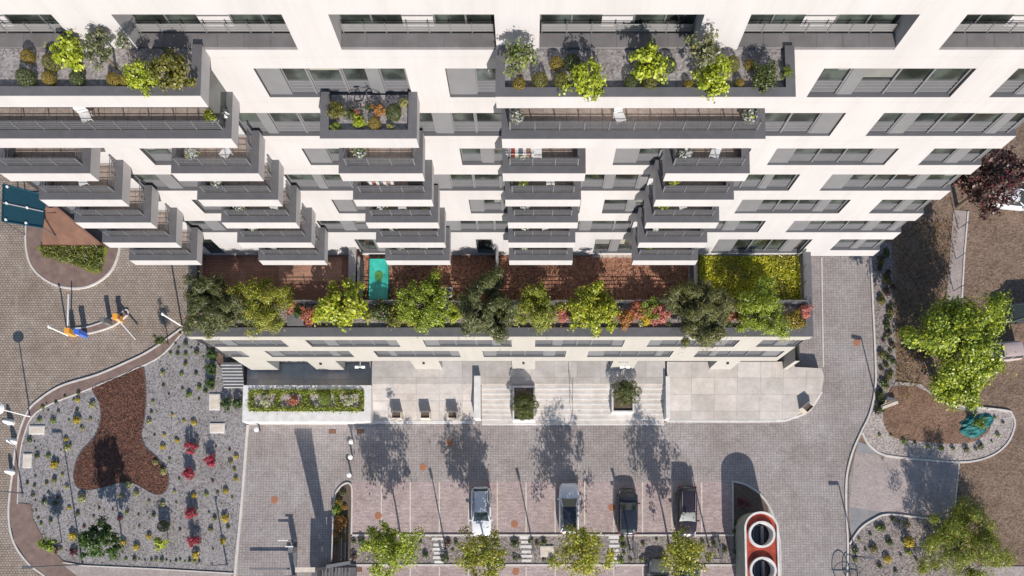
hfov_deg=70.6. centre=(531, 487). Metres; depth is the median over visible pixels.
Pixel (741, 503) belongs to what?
bare shrub
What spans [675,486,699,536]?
parked car
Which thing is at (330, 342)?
window
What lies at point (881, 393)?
plant
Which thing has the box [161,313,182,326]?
white post
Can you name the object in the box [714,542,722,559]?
bike rack
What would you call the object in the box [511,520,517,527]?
manhole cover
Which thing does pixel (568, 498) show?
parked car
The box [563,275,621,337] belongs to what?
terrace tree
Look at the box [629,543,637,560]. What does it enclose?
bike rack
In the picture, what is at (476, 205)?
window
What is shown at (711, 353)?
window
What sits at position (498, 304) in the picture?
terrace tree
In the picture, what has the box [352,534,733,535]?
kerb
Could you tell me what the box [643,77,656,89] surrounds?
shrub
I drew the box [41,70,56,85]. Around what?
shrub
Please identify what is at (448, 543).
plant
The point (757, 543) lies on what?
ventilation tower
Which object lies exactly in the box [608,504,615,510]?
manhole cover
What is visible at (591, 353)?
window
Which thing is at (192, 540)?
azalea
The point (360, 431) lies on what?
drain grate
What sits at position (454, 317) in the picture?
shrub
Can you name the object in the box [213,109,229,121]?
flower pot
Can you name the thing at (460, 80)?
window
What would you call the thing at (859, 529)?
kerb
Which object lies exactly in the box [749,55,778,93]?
shrub
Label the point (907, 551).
plant
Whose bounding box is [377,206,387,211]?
flower pot
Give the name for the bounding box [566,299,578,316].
shrub
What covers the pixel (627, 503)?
parked car
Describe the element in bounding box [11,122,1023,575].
ground
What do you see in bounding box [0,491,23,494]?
street lamp
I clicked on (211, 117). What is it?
flower pot
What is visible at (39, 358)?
cobbled road
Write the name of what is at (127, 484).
ornamental grass
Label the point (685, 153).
flower pot
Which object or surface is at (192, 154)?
flower pot
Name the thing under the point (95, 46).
scraggly pine
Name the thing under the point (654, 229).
flower pot
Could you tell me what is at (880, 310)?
roadside gravel
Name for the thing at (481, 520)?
parked car
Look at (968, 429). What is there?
pond
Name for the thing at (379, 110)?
shrub
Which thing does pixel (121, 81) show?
shrub
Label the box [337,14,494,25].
window
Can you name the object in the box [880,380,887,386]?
plant
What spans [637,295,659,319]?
shrub
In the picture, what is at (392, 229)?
flower pot
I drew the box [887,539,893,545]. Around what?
plant
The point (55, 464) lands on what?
flowering plant
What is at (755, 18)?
window
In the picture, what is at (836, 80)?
window
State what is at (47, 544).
leafy tree
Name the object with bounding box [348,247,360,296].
partition wall
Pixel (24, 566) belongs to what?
street lamp
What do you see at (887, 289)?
plant
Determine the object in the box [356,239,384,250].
window
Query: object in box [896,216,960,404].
dry grass
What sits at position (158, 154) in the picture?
window
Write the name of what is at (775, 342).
window
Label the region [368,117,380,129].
shrub
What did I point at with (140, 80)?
shrub
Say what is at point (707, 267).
lawn grass
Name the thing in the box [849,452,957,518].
paved forecourt
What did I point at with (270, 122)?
window
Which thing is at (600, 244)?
window
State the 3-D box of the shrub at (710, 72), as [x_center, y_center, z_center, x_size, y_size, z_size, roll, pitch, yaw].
[8.198,-18.243,32.241,2.038,1.596,2.183,42,87,3]
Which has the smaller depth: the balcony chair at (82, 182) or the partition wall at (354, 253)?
the balcony chair at (82, 182)
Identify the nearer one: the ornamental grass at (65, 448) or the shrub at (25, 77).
the shrub at (25, 77)
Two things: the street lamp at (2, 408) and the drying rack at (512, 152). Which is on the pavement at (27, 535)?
the street lamp at (2, 408)
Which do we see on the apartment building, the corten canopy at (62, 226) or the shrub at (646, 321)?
the shrub at (646, 321)
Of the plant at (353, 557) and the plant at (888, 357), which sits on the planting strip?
the plant at (353, 557)
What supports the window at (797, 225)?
in the apartment building
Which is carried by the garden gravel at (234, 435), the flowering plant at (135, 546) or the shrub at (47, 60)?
the flowering plant at (135, 546)
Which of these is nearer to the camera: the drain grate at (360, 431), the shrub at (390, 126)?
the shrub at (390, 126)
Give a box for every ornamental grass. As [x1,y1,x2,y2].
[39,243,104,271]
[63,443,70,450]
[77,494,85,502]
[124,481,130,488]
[159,468,166,474]
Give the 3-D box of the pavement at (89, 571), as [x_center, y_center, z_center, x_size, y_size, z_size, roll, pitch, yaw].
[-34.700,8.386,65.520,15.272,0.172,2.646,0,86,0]
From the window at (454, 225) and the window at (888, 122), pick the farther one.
the window at (454, 225)
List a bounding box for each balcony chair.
[73,107,96,125]
[78,181,90,187]
[219,148,233,161]
[533,148,541,159]
[546,181,554,187]
[612,108,625,127]
[708,148,721,161]
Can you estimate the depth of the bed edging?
66.36 m
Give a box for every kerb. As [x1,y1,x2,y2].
[7,328,181,575]
[17,331,182,503]
[24,226,120,289]
[63,562,233,573]
[70,309,128,335]
[234,425,248,575]
[330,482,352,561]
[349,564,735,565]
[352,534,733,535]
[667,392,821,421]
[732,481,733,533]
[733,481,781,575]
[821,257,823,366]
[845,257,876,575]
[849,514,944,543]
[862,402,1015,462]
[954,463,959,508]
[961,211,968,297]
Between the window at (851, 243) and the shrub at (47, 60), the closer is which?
the shrub at (47, 60)
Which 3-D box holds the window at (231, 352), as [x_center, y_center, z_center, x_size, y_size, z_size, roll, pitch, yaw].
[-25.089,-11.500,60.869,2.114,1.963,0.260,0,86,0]
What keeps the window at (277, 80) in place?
in the apartment building
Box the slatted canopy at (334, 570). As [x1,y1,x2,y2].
[311,561,356,575]
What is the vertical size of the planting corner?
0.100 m
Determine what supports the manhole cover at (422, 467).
on the driveway
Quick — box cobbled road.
[0,174,187,575]
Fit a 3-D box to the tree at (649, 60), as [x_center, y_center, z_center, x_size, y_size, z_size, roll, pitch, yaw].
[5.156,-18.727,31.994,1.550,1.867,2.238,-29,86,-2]
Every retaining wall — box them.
[474,376,480,420]
[664,376,669,420]
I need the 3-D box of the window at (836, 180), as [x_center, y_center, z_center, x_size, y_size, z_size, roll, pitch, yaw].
[22.399,-19.341,45.229,7.953,2.048,0.260,0,86,0]
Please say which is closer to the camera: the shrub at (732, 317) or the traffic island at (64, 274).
the shrub at (732, 317)
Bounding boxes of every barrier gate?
[64,294,75,336]
[112,313,134,338]
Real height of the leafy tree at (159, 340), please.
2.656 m
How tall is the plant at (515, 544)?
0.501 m
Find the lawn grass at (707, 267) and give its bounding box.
[699,254,800,299]
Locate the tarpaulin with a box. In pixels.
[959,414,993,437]
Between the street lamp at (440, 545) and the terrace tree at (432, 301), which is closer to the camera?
the terrace tree at (432, 301)
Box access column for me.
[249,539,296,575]
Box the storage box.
[287,315,304,325]
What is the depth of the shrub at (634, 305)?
55.14 m
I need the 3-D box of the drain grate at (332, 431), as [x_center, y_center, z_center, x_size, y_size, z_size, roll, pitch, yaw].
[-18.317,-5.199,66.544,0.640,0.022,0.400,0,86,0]
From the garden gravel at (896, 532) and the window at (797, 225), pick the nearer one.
the window at (797, 225)
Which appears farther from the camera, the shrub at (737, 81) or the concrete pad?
the concrete pad
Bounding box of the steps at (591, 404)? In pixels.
[481,384,664,424]
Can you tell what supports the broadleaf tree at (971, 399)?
on the ground at (995, 256)
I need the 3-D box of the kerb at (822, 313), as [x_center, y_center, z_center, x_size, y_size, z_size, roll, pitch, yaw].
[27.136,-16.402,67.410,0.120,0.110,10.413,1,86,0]
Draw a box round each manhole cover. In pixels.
[271,496,277,503]
[375,512,381,519]
[419,464,426,470]
[446,439,453,446]
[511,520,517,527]
[512,568,519,574]
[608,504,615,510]
[853,339,860,345]
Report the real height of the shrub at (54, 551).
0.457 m
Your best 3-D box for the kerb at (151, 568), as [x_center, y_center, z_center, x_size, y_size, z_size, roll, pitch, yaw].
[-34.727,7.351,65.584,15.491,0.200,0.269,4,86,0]
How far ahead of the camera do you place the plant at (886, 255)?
67.51 m
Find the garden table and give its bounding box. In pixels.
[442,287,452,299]
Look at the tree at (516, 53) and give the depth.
31.31 m
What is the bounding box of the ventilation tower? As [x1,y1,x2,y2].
[735,511,779,575]
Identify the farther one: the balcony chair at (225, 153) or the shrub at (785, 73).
the balcony chair at (225, 153)
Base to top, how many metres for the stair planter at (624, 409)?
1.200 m
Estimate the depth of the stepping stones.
65.68 m
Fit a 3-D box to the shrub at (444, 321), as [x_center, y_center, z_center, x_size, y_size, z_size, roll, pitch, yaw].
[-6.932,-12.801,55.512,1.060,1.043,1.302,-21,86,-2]
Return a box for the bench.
[878,397,897,408]
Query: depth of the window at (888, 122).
39.11 m
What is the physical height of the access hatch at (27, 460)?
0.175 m
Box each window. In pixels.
[0,14,60,25]
[130,14,286,25]
[133,174,197,187]
[144,148,171,160]
[188,221,236,229]
[196,200,220,209]
[203,239,220,249]
[203,340,284,344]
[221,351,247,355]
[239,113,319,132]
[255,68,410,93]
[267,351,350,355]
[287,174,352,187]
[303,148,338,162]
[309,340,398,344]
[319,221,375,229]
[333,200,364,210]
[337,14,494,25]
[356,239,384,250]
[376,351,459,355]
[419,113,501,132]
[424,340,511,344]
[434,174,648,187]
[446,68,495,93]
[446,221,632,229]
[461,148,501,162]
[469,200,579,210]
[476,239,493,250]
[483,351,565,355]
[535,340,623,344]
[540,14,696,26]
[587,351,671,355]
[593,239,631,250]
[602,200,643,210]
[613,148,749,162]
[648,340,737,344]
[696,351,781,355]
[707,221,763,229]
[712,239,809,250]
[734,174,797,187]
[736,200,847,210]
[747,14,901,25]
[759,340,800,344]
[765,113,843,132]
[768,148,896,162]
[788,221,904,229]
[810,68,972,93]
[822,174,958,187]
[833,239,883,247]
[870,113,1023,132]
[874,200,928,210]
[922,148,989,162]
[958,14,1023,25]
[995,68,1023,93]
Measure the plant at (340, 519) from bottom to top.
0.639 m
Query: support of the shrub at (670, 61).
on the apartment building
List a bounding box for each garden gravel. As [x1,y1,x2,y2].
[18,332,246,571]
[849,515,978,575]
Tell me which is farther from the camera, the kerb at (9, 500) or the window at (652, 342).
the kerb at (9, 500)
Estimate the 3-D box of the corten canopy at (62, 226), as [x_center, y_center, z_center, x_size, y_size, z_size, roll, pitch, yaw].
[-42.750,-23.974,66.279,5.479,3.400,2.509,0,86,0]
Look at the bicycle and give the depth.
35.65 m
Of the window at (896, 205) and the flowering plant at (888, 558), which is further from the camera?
the flowering plant at (888, 558)
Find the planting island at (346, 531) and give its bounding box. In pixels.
[331,484,350,562]
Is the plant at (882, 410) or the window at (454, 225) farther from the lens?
the plant at (882, 410)
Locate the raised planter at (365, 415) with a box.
[242,385,373,423]
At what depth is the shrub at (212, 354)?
66.52 m
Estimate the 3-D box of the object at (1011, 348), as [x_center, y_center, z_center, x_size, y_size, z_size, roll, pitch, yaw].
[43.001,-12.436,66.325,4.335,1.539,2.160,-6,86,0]
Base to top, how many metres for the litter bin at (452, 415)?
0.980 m
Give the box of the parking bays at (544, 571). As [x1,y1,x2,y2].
[351,566,735,575]
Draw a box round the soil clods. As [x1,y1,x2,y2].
[365,256,683,299]
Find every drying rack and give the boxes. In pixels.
[368,181,394,187]
[506,148,534,161]
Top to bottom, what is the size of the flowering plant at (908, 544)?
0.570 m
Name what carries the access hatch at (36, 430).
on the garden gravel at (234, 435)
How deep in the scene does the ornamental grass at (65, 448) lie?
66.12 m
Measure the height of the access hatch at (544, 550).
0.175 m
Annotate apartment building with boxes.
[0,0,1023,369]
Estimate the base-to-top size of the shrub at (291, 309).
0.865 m
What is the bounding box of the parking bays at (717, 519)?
[351,482,733,533]
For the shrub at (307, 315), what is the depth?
55.06 m
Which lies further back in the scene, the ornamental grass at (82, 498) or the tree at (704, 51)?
the ornamental grass at (82, 498)
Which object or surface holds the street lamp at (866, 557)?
on the garden gravel at (896, 532)
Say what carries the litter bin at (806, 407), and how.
on the forecourt at (750, 391)
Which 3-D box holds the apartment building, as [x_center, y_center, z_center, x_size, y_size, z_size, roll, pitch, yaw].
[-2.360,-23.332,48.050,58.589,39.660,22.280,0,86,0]
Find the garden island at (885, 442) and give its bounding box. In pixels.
[862,381,1013,460]
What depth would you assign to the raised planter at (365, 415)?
65.40 m
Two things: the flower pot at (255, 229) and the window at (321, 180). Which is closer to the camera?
the window at (321, 180)
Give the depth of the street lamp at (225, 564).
63.94 m
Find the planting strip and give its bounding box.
[350,536,733,563]
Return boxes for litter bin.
[391,411,402,419]
[420,411,430,419]
[447,411,457,419]
[799,401,813,414]
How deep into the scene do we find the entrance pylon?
58.95 m
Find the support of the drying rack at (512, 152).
on the apartment building
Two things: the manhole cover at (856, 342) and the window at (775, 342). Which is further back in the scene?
the manhole cover at (856, 342)
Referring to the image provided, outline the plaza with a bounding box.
[247,361,664,384]
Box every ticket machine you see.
[73,329,87,336]
[100,317,111,325]
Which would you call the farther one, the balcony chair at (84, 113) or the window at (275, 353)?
the window at (275, 353)
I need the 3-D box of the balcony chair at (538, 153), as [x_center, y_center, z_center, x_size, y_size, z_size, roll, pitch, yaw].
[0.332,-18.303,39.481,0.500,0.950,0.510,0,86,0]
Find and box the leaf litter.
[352,427,729,528]
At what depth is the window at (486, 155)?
42.34 m
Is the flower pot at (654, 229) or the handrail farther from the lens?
the handrail
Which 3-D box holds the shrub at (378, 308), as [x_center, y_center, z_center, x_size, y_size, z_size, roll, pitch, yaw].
[-11.182,-13.370,55.221,2.115,1.850,1.989,27,86,2]
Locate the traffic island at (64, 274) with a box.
[26,192,117,286]
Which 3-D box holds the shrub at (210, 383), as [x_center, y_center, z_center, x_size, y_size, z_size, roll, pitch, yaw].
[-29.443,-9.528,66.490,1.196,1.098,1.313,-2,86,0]
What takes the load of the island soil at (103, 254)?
on the traffic island at (64, 274)
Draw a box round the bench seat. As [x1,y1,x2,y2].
[880,401,898,408]
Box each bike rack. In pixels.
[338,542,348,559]
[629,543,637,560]
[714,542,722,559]
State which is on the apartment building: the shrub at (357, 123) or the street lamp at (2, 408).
the shrub at (357, 123)
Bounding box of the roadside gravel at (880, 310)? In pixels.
[870,243,895,459]
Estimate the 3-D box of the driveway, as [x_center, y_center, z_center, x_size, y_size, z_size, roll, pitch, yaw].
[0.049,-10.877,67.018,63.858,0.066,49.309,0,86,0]
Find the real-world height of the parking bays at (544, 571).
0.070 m
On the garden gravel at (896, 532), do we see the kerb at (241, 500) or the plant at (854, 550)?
the plant at (854, 550)
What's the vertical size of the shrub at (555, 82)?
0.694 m
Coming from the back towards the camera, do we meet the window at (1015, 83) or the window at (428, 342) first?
the window at (428, 342)
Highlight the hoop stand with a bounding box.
[833,561,857,575]
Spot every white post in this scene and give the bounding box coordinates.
[47,326,67,335]
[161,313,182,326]
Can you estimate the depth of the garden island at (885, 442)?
66.41 m
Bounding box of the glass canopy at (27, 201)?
[1,183,64,236]
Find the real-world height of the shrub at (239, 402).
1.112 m
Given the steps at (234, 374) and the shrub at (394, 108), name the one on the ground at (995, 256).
the steps at (234, 374)
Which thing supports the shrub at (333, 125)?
on the apartment building
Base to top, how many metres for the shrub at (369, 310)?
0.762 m
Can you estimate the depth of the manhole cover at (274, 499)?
66.07 m
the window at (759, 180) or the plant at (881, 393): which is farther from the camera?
the plant at (881, 393)
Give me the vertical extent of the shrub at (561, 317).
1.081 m
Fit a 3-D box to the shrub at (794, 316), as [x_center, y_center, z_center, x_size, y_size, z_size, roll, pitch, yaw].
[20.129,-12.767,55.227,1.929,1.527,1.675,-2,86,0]
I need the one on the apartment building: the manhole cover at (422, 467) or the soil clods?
the soil clods
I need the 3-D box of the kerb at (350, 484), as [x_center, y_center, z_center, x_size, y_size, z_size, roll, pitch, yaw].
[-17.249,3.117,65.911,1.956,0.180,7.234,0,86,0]
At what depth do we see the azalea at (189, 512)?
65.22 m
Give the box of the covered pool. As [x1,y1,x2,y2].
[369,259,388,299]
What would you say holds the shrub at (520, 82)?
on the apartment building
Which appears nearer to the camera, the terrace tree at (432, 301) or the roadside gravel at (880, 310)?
the terrace tree at (432, 301)
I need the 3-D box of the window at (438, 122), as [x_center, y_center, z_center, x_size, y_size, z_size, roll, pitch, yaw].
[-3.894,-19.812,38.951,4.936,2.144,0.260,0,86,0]
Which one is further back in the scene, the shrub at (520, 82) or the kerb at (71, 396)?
the kerb at (71, 396)
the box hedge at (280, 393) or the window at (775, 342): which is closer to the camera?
the window at (775, 342)
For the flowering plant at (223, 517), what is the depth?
65.63 m
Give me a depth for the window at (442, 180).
45.38 m
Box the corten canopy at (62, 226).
[42,206,102,245]
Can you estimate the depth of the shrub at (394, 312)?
54.86 m
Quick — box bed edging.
[73,366,168,494]
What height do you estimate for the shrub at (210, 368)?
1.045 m
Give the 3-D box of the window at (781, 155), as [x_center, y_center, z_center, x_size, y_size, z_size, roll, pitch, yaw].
[17.524,-19.568,42.204,6.959,1.817,0.260,0,86,0]
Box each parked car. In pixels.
[469,486,492,536]
[557,483,580,533]
[616,488,639,534]
[647,559,670,575]
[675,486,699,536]
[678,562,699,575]
[988,188,1023,212]
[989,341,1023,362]
[994,301,1023,325]
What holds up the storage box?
on the apartment building
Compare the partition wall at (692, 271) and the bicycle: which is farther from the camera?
the partition wall at (692, 271)
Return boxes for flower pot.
[184,148,200,159]
[203,108,218,125]
[209,181,223,187]
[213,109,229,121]
[232,206,245,211]
[248,228,259,231]
[351,148,366,159]
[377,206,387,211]
[388,228,398,231]
[418,206,429,211]
[509,108,524,125]
[516,148,528,159]
[516,181,528,187]
[519,206,529,211]
[650,228,660,231]
[657,206,668,211]
[668,181,680,187]
[678,148,692,159]
[741,108,756,125]
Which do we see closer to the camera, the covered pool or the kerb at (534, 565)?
the covered pool
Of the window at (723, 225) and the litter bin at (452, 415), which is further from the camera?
the litter bin at (452, 415)
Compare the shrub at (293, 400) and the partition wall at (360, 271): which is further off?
the shrub at (293, 400)
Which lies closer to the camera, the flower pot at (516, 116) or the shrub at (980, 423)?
the flower pot at (516, 116)
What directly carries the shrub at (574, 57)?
on the apartment building
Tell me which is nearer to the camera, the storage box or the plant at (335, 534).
the storage box
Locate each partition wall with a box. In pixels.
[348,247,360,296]
[357,256,363,299]
[496,247,498,291]
[690,264,695,283]
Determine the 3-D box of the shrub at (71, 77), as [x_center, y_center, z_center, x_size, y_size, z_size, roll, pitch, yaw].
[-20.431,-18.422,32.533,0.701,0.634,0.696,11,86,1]
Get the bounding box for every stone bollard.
[2,419,14,425]
[4,469,14,474]
[6,438,16,444]
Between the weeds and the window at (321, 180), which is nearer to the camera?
the window at (321, 180)
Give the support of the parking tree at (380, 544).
on the planting strip
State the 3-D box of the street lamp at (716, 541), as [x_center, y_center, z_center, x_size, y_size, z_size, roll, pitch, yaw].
[16.035,4.908,64.032,0.320,3.560,1.060,-14,86,-1]
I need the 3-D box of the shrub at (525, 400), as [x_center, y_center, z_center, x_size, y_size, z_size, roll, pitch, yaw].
[-0.559,-7.293,64.797,2.616,1.786,2.600,0,86,0]
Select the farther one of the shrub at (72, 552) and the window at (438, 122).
the shrub at (72, 552)
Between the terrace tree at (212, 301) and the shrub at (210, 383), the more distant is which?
the shrub at (210, 383)
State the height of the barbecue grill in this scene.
0.560 m
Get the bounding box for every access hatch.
[22,454,32,467]
[29,426,44,434]
[209,394,220,409]
[210,423,224,432]
[540,546,553,556]
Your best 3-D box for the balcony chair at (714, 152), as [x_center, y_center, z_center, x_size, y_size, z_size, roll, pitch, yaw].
[10.053,-18.303,39.481,0.500,0.950,0.510,21,86,2]
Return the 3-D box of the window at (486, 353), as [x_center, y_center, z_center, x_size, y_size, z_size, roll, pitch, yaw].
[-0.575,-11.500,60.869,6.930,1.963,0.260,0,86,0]
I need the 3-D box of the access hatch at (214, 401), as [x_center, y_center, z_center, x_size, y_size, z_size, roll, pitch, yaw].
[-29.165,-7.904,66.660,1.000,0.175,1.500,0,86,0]
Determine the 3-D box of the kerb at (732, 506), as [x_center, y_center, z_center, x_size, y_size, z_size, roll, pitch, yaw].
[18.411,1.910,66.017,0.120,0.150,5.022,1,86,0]
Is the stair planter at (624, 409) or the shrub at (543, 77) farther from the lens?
the stair planter at (624, 409)
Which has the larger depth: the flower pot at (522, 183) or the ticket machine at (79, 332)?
the ticket machine at (79, 332)
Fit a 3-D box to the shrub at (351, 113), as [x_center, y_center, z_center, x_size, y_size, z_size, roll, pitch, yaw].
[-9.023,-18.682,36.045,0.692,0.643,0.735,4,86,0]
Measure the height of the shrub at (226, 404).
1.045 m
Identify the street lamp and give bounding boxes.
[0,403,30,416]
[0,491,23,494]
[22,563,83,568]
[210,562,228,565]
[437,540,447,550]
[530,540,534,550]
[628,540,635,550]
[707,537,719,548]
[854,555,874,558]
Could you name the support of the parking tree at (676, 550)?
on the planting strip
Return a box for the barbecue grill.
[408,181,421,190]
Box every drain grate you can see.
[329,429,335,433]
[357,429,363,433]
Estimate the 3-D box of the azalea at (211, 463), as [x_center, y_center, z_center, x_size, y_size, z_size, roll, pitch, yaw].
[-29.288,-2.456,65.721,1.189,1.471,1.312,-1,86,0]
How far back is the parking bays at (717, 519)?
66.04 m
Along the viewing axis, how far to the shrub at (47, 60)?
32.40 m
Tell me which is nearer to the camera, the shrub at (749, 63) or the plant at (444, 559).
the shrub at (749, 63)
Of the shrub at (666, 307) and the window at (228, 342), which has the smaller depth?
the shrub at (666, 307)
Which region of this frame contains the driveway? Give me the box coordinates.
[217,256,874,575]
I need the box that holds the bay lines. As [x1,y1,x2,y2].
[381,482,701,575]
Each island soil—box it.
[37,246,107,272]
[883,386,990,443]
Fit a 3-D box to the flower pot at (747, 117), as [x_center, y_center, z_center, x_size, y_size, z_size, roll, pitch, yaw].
[10.873,-18.515,36.100,0.832,0.981,0.841,18,86,1]
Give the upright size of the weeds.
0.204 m
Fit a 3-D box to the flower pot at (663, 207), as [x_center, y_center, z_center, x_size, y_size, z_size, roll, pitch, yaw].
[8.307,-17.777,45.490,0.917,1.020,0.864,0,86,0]
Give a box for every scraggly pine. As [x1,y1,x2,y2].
[79,26,116,71]
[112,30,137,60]
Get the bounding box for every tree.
[36,537,61,553]
[43,28,89,72]
[74,515,125,561]
[152,333,168,346]
[152,537,169,551]
[174,267,253,342]
[224,275,301,341]
[310,275,370,332]
[358,520,425,575]
[388,268,454,337]
[445,523,507,575]
[454,263,526,348]
[501,277,566,338]
[502,38,540,77]
[546,521,620,575]
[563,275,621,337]
[627,37,673,83]
[656,524,716,575]
[658,273,739,353]
[682,23,722,74]
[734,269,799,344]
[884,283,1019,396]
[908,482,1021,575]
[927,359,996,416]
[952,145,1023,227]
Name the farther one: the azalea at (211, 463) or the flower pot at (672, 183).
the azalea at (211, 463)
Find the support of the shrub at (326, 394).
in the raised planter at (365, 415)
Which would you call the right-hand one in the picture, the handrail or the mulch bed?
the handrail
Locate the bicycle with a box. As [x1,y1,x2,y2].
[348,92,380,110]
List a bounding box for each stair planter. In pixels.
[513,386,534,422]
[611,388,633,413]
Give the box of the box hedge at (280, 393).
[245,387,365,414]
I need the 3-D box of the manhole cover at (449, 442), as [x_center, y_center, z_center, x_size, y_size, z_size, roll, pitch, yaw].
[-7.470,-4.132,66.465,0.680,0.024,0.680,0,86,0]
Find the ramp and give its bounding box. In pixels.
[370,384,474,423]
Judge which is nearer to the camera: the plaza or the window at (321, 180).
the window at (321, 180)
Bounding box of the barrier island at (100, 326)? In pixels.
[72,310,126,332]
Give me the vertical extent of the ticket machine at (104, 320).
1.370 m
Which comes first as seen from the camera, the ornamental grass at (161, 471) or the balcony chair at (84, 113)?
the balcony chair at (84, 113)
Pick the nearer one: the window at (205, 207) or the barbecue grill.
the barbecue grill
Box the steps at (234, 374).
[221,362,245,387]
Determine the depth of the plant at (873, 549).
65.42 m
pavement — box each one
[10,329,232,575]
[65,566,231,575]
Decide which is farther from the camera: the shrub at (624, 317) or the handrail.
the handrail
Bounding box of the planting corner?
[733,483,768,567]
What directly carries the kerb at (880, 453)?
on the ground at (995, 256)
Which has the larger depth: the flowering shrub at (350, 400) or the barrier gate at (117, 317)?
the barrier gate at (117, 317)
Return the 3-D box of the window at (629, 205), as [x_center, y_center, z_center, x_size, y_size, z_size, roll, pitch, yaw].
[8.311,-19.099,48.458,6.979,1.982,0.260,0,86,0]
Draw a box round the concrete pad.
[979,566,1023,575]
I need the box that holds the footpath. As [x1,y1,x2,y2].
[946,210,966,300]
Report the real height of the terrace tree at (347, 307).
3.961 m
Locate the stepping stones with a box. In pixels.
[432,536,619,563]
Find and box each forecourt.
[665,362,823,420]
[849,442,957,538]
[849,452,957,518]
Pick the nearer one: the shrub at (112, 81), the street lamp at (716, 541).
the shrub at (112, 81)
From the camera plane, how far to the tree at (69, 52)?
31.64 m
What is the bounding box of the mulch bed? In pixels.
[74,367,167,493]
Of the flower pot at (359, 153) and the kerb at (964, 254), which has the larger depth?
the kerb at (964, 254)
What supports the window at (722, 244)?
in the apartment building
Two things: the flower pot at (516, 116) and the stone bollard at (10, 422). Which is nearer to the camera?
the flower pot at (516, 116)
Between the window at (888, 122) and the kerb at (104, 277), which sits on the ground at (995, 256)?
the kerb at (104, 277)
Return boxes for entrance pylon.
[295,567,328,571]
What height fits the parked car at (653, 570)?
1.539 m
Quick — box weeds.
[21,339,238,568]
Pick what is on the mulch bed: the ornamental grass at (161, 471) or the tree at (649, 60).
the ornamental grass at (161, 471)
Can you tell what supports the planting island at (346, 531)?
on the ground at (995, 256)
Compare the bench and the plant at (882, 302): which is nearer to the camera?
the bench
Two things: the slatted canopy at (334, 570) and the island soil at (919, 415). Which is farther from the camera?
the island soil at (919, 415)
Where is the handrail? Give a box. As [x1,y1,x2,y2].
[572,378,572,412]
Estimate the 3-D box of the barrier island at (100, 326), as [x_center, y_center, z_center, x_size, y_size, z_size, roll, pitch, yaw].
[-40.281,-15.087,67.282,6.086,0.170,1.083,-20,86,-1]
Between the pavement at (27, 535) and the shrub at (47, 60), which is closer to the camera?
the shrub at (47, 60)
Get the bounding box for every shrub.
[14,67,36,86]
[20,49,35,63]
[41,53,61,72]
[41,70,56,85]
[52,545,59,553]
[68,70,84,85]
[69,548,77,556]
[106,72,120,85]
[119,59,157,97]
[119,75,127,85]
[147,44,196,94]
[157,520,169,531]
[203,363,215,374]
[204,347,217,360]
[204,378,214,389]
[219,397,232,411]
[230,398,242,409]
[259,394,271,408]
[284,301,295,314]
[286,395,298,405]
[291,303,304,317]
[300,305,314,324]
[318,392,331,404]
[325,98,346,120]
[329,122,341,130]
[343,106,355,119]
[343,393,357,406]
[351,106,360,118]
[351,112,367,128]
[366,307,375,322]
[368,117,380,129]
[369,296,391,322]
[370,103,385,119]
[385,104,401,121]
[385,305,403,327]
[387,123,394,129]
[398,97,408,108]
[437,317,447,327]
[446,304,462,324]
[511,392,538,420]
[512,77,525,90]
[532,71,547,87]
[549,56,562,71]
[553,72,568,87]
[556,303,569,322]
[558,56,607,101]
[563,53,580,71]
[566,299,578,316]
[612,380,641,405]
[615,309,635,331]
[624,74,637,86]
[627,299,647,319]
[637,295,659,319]
[640,316,650,325]
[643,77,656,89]
[649,303,672,326]
[661,303,673,319]
[665,57,676,73]
[683,80,692,86]
[685,51,734,103]
[725,55,740,72]
[727,306,741,321]
[735,78,744,86]
[736,497,750,507]
[744,58,754,70]
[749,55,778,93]
[780,66,792,78]
[784,308,806,331]
[796,301,815,319]
[971,416,986,428]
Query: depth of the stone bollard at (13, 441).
66.02 m
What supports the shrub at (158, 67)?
on the apartment building
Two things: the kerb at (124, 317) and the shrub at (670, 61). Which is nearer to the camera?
the shrub at (670, 61)
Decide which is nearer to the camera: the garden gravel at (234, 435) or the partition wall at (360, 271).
the partition wall at (360, 271)
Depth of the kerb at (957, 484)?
66.13 m
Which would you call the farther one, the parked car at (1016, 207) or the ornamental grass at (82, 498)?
the parked car at (1016, 207)
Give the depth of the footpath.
67.80 m
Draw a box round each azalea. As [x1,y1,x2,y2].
[180,466,195,480]
[183,442,199,454]
[183,507,197,519]
[186,536,201,548]
[202,453,215,467]
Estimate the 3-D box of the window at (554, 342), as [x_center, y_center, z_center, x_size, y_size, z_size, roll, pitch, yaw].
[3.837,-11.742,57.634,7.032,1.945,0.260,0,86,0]
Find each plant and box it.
[50,460,58,469]
[68,531,76,540]
[72,416,81,424]
[133,544,139,550]
[192,551,199,558]
[220,514,228,522]
[331,504,342,515]
[332,531,338,537]
[333,514,347,528]
[334,498,342,507]
[334,524,341,531]
[350,553,356,560]
[440,554,448,562]
[445,539,451,545]
[510,539,519,547]
[852,547,858,553]
[870,545,877,552]
[876,390,883,397]
[876,404,885,412]
[877,297,885,305]
[878,351,886,358]
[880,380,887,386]
[882,287,889,292]
[883,251,889,257]
[883,276,891,283]
[883,555,891,563]
[884,355,891,361]
[886,308,894,314]
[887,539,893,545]
[902,536,914,547]
[905,549,911,554]
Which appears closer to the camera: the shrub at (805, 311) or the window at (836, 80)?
the window at (836, 80)

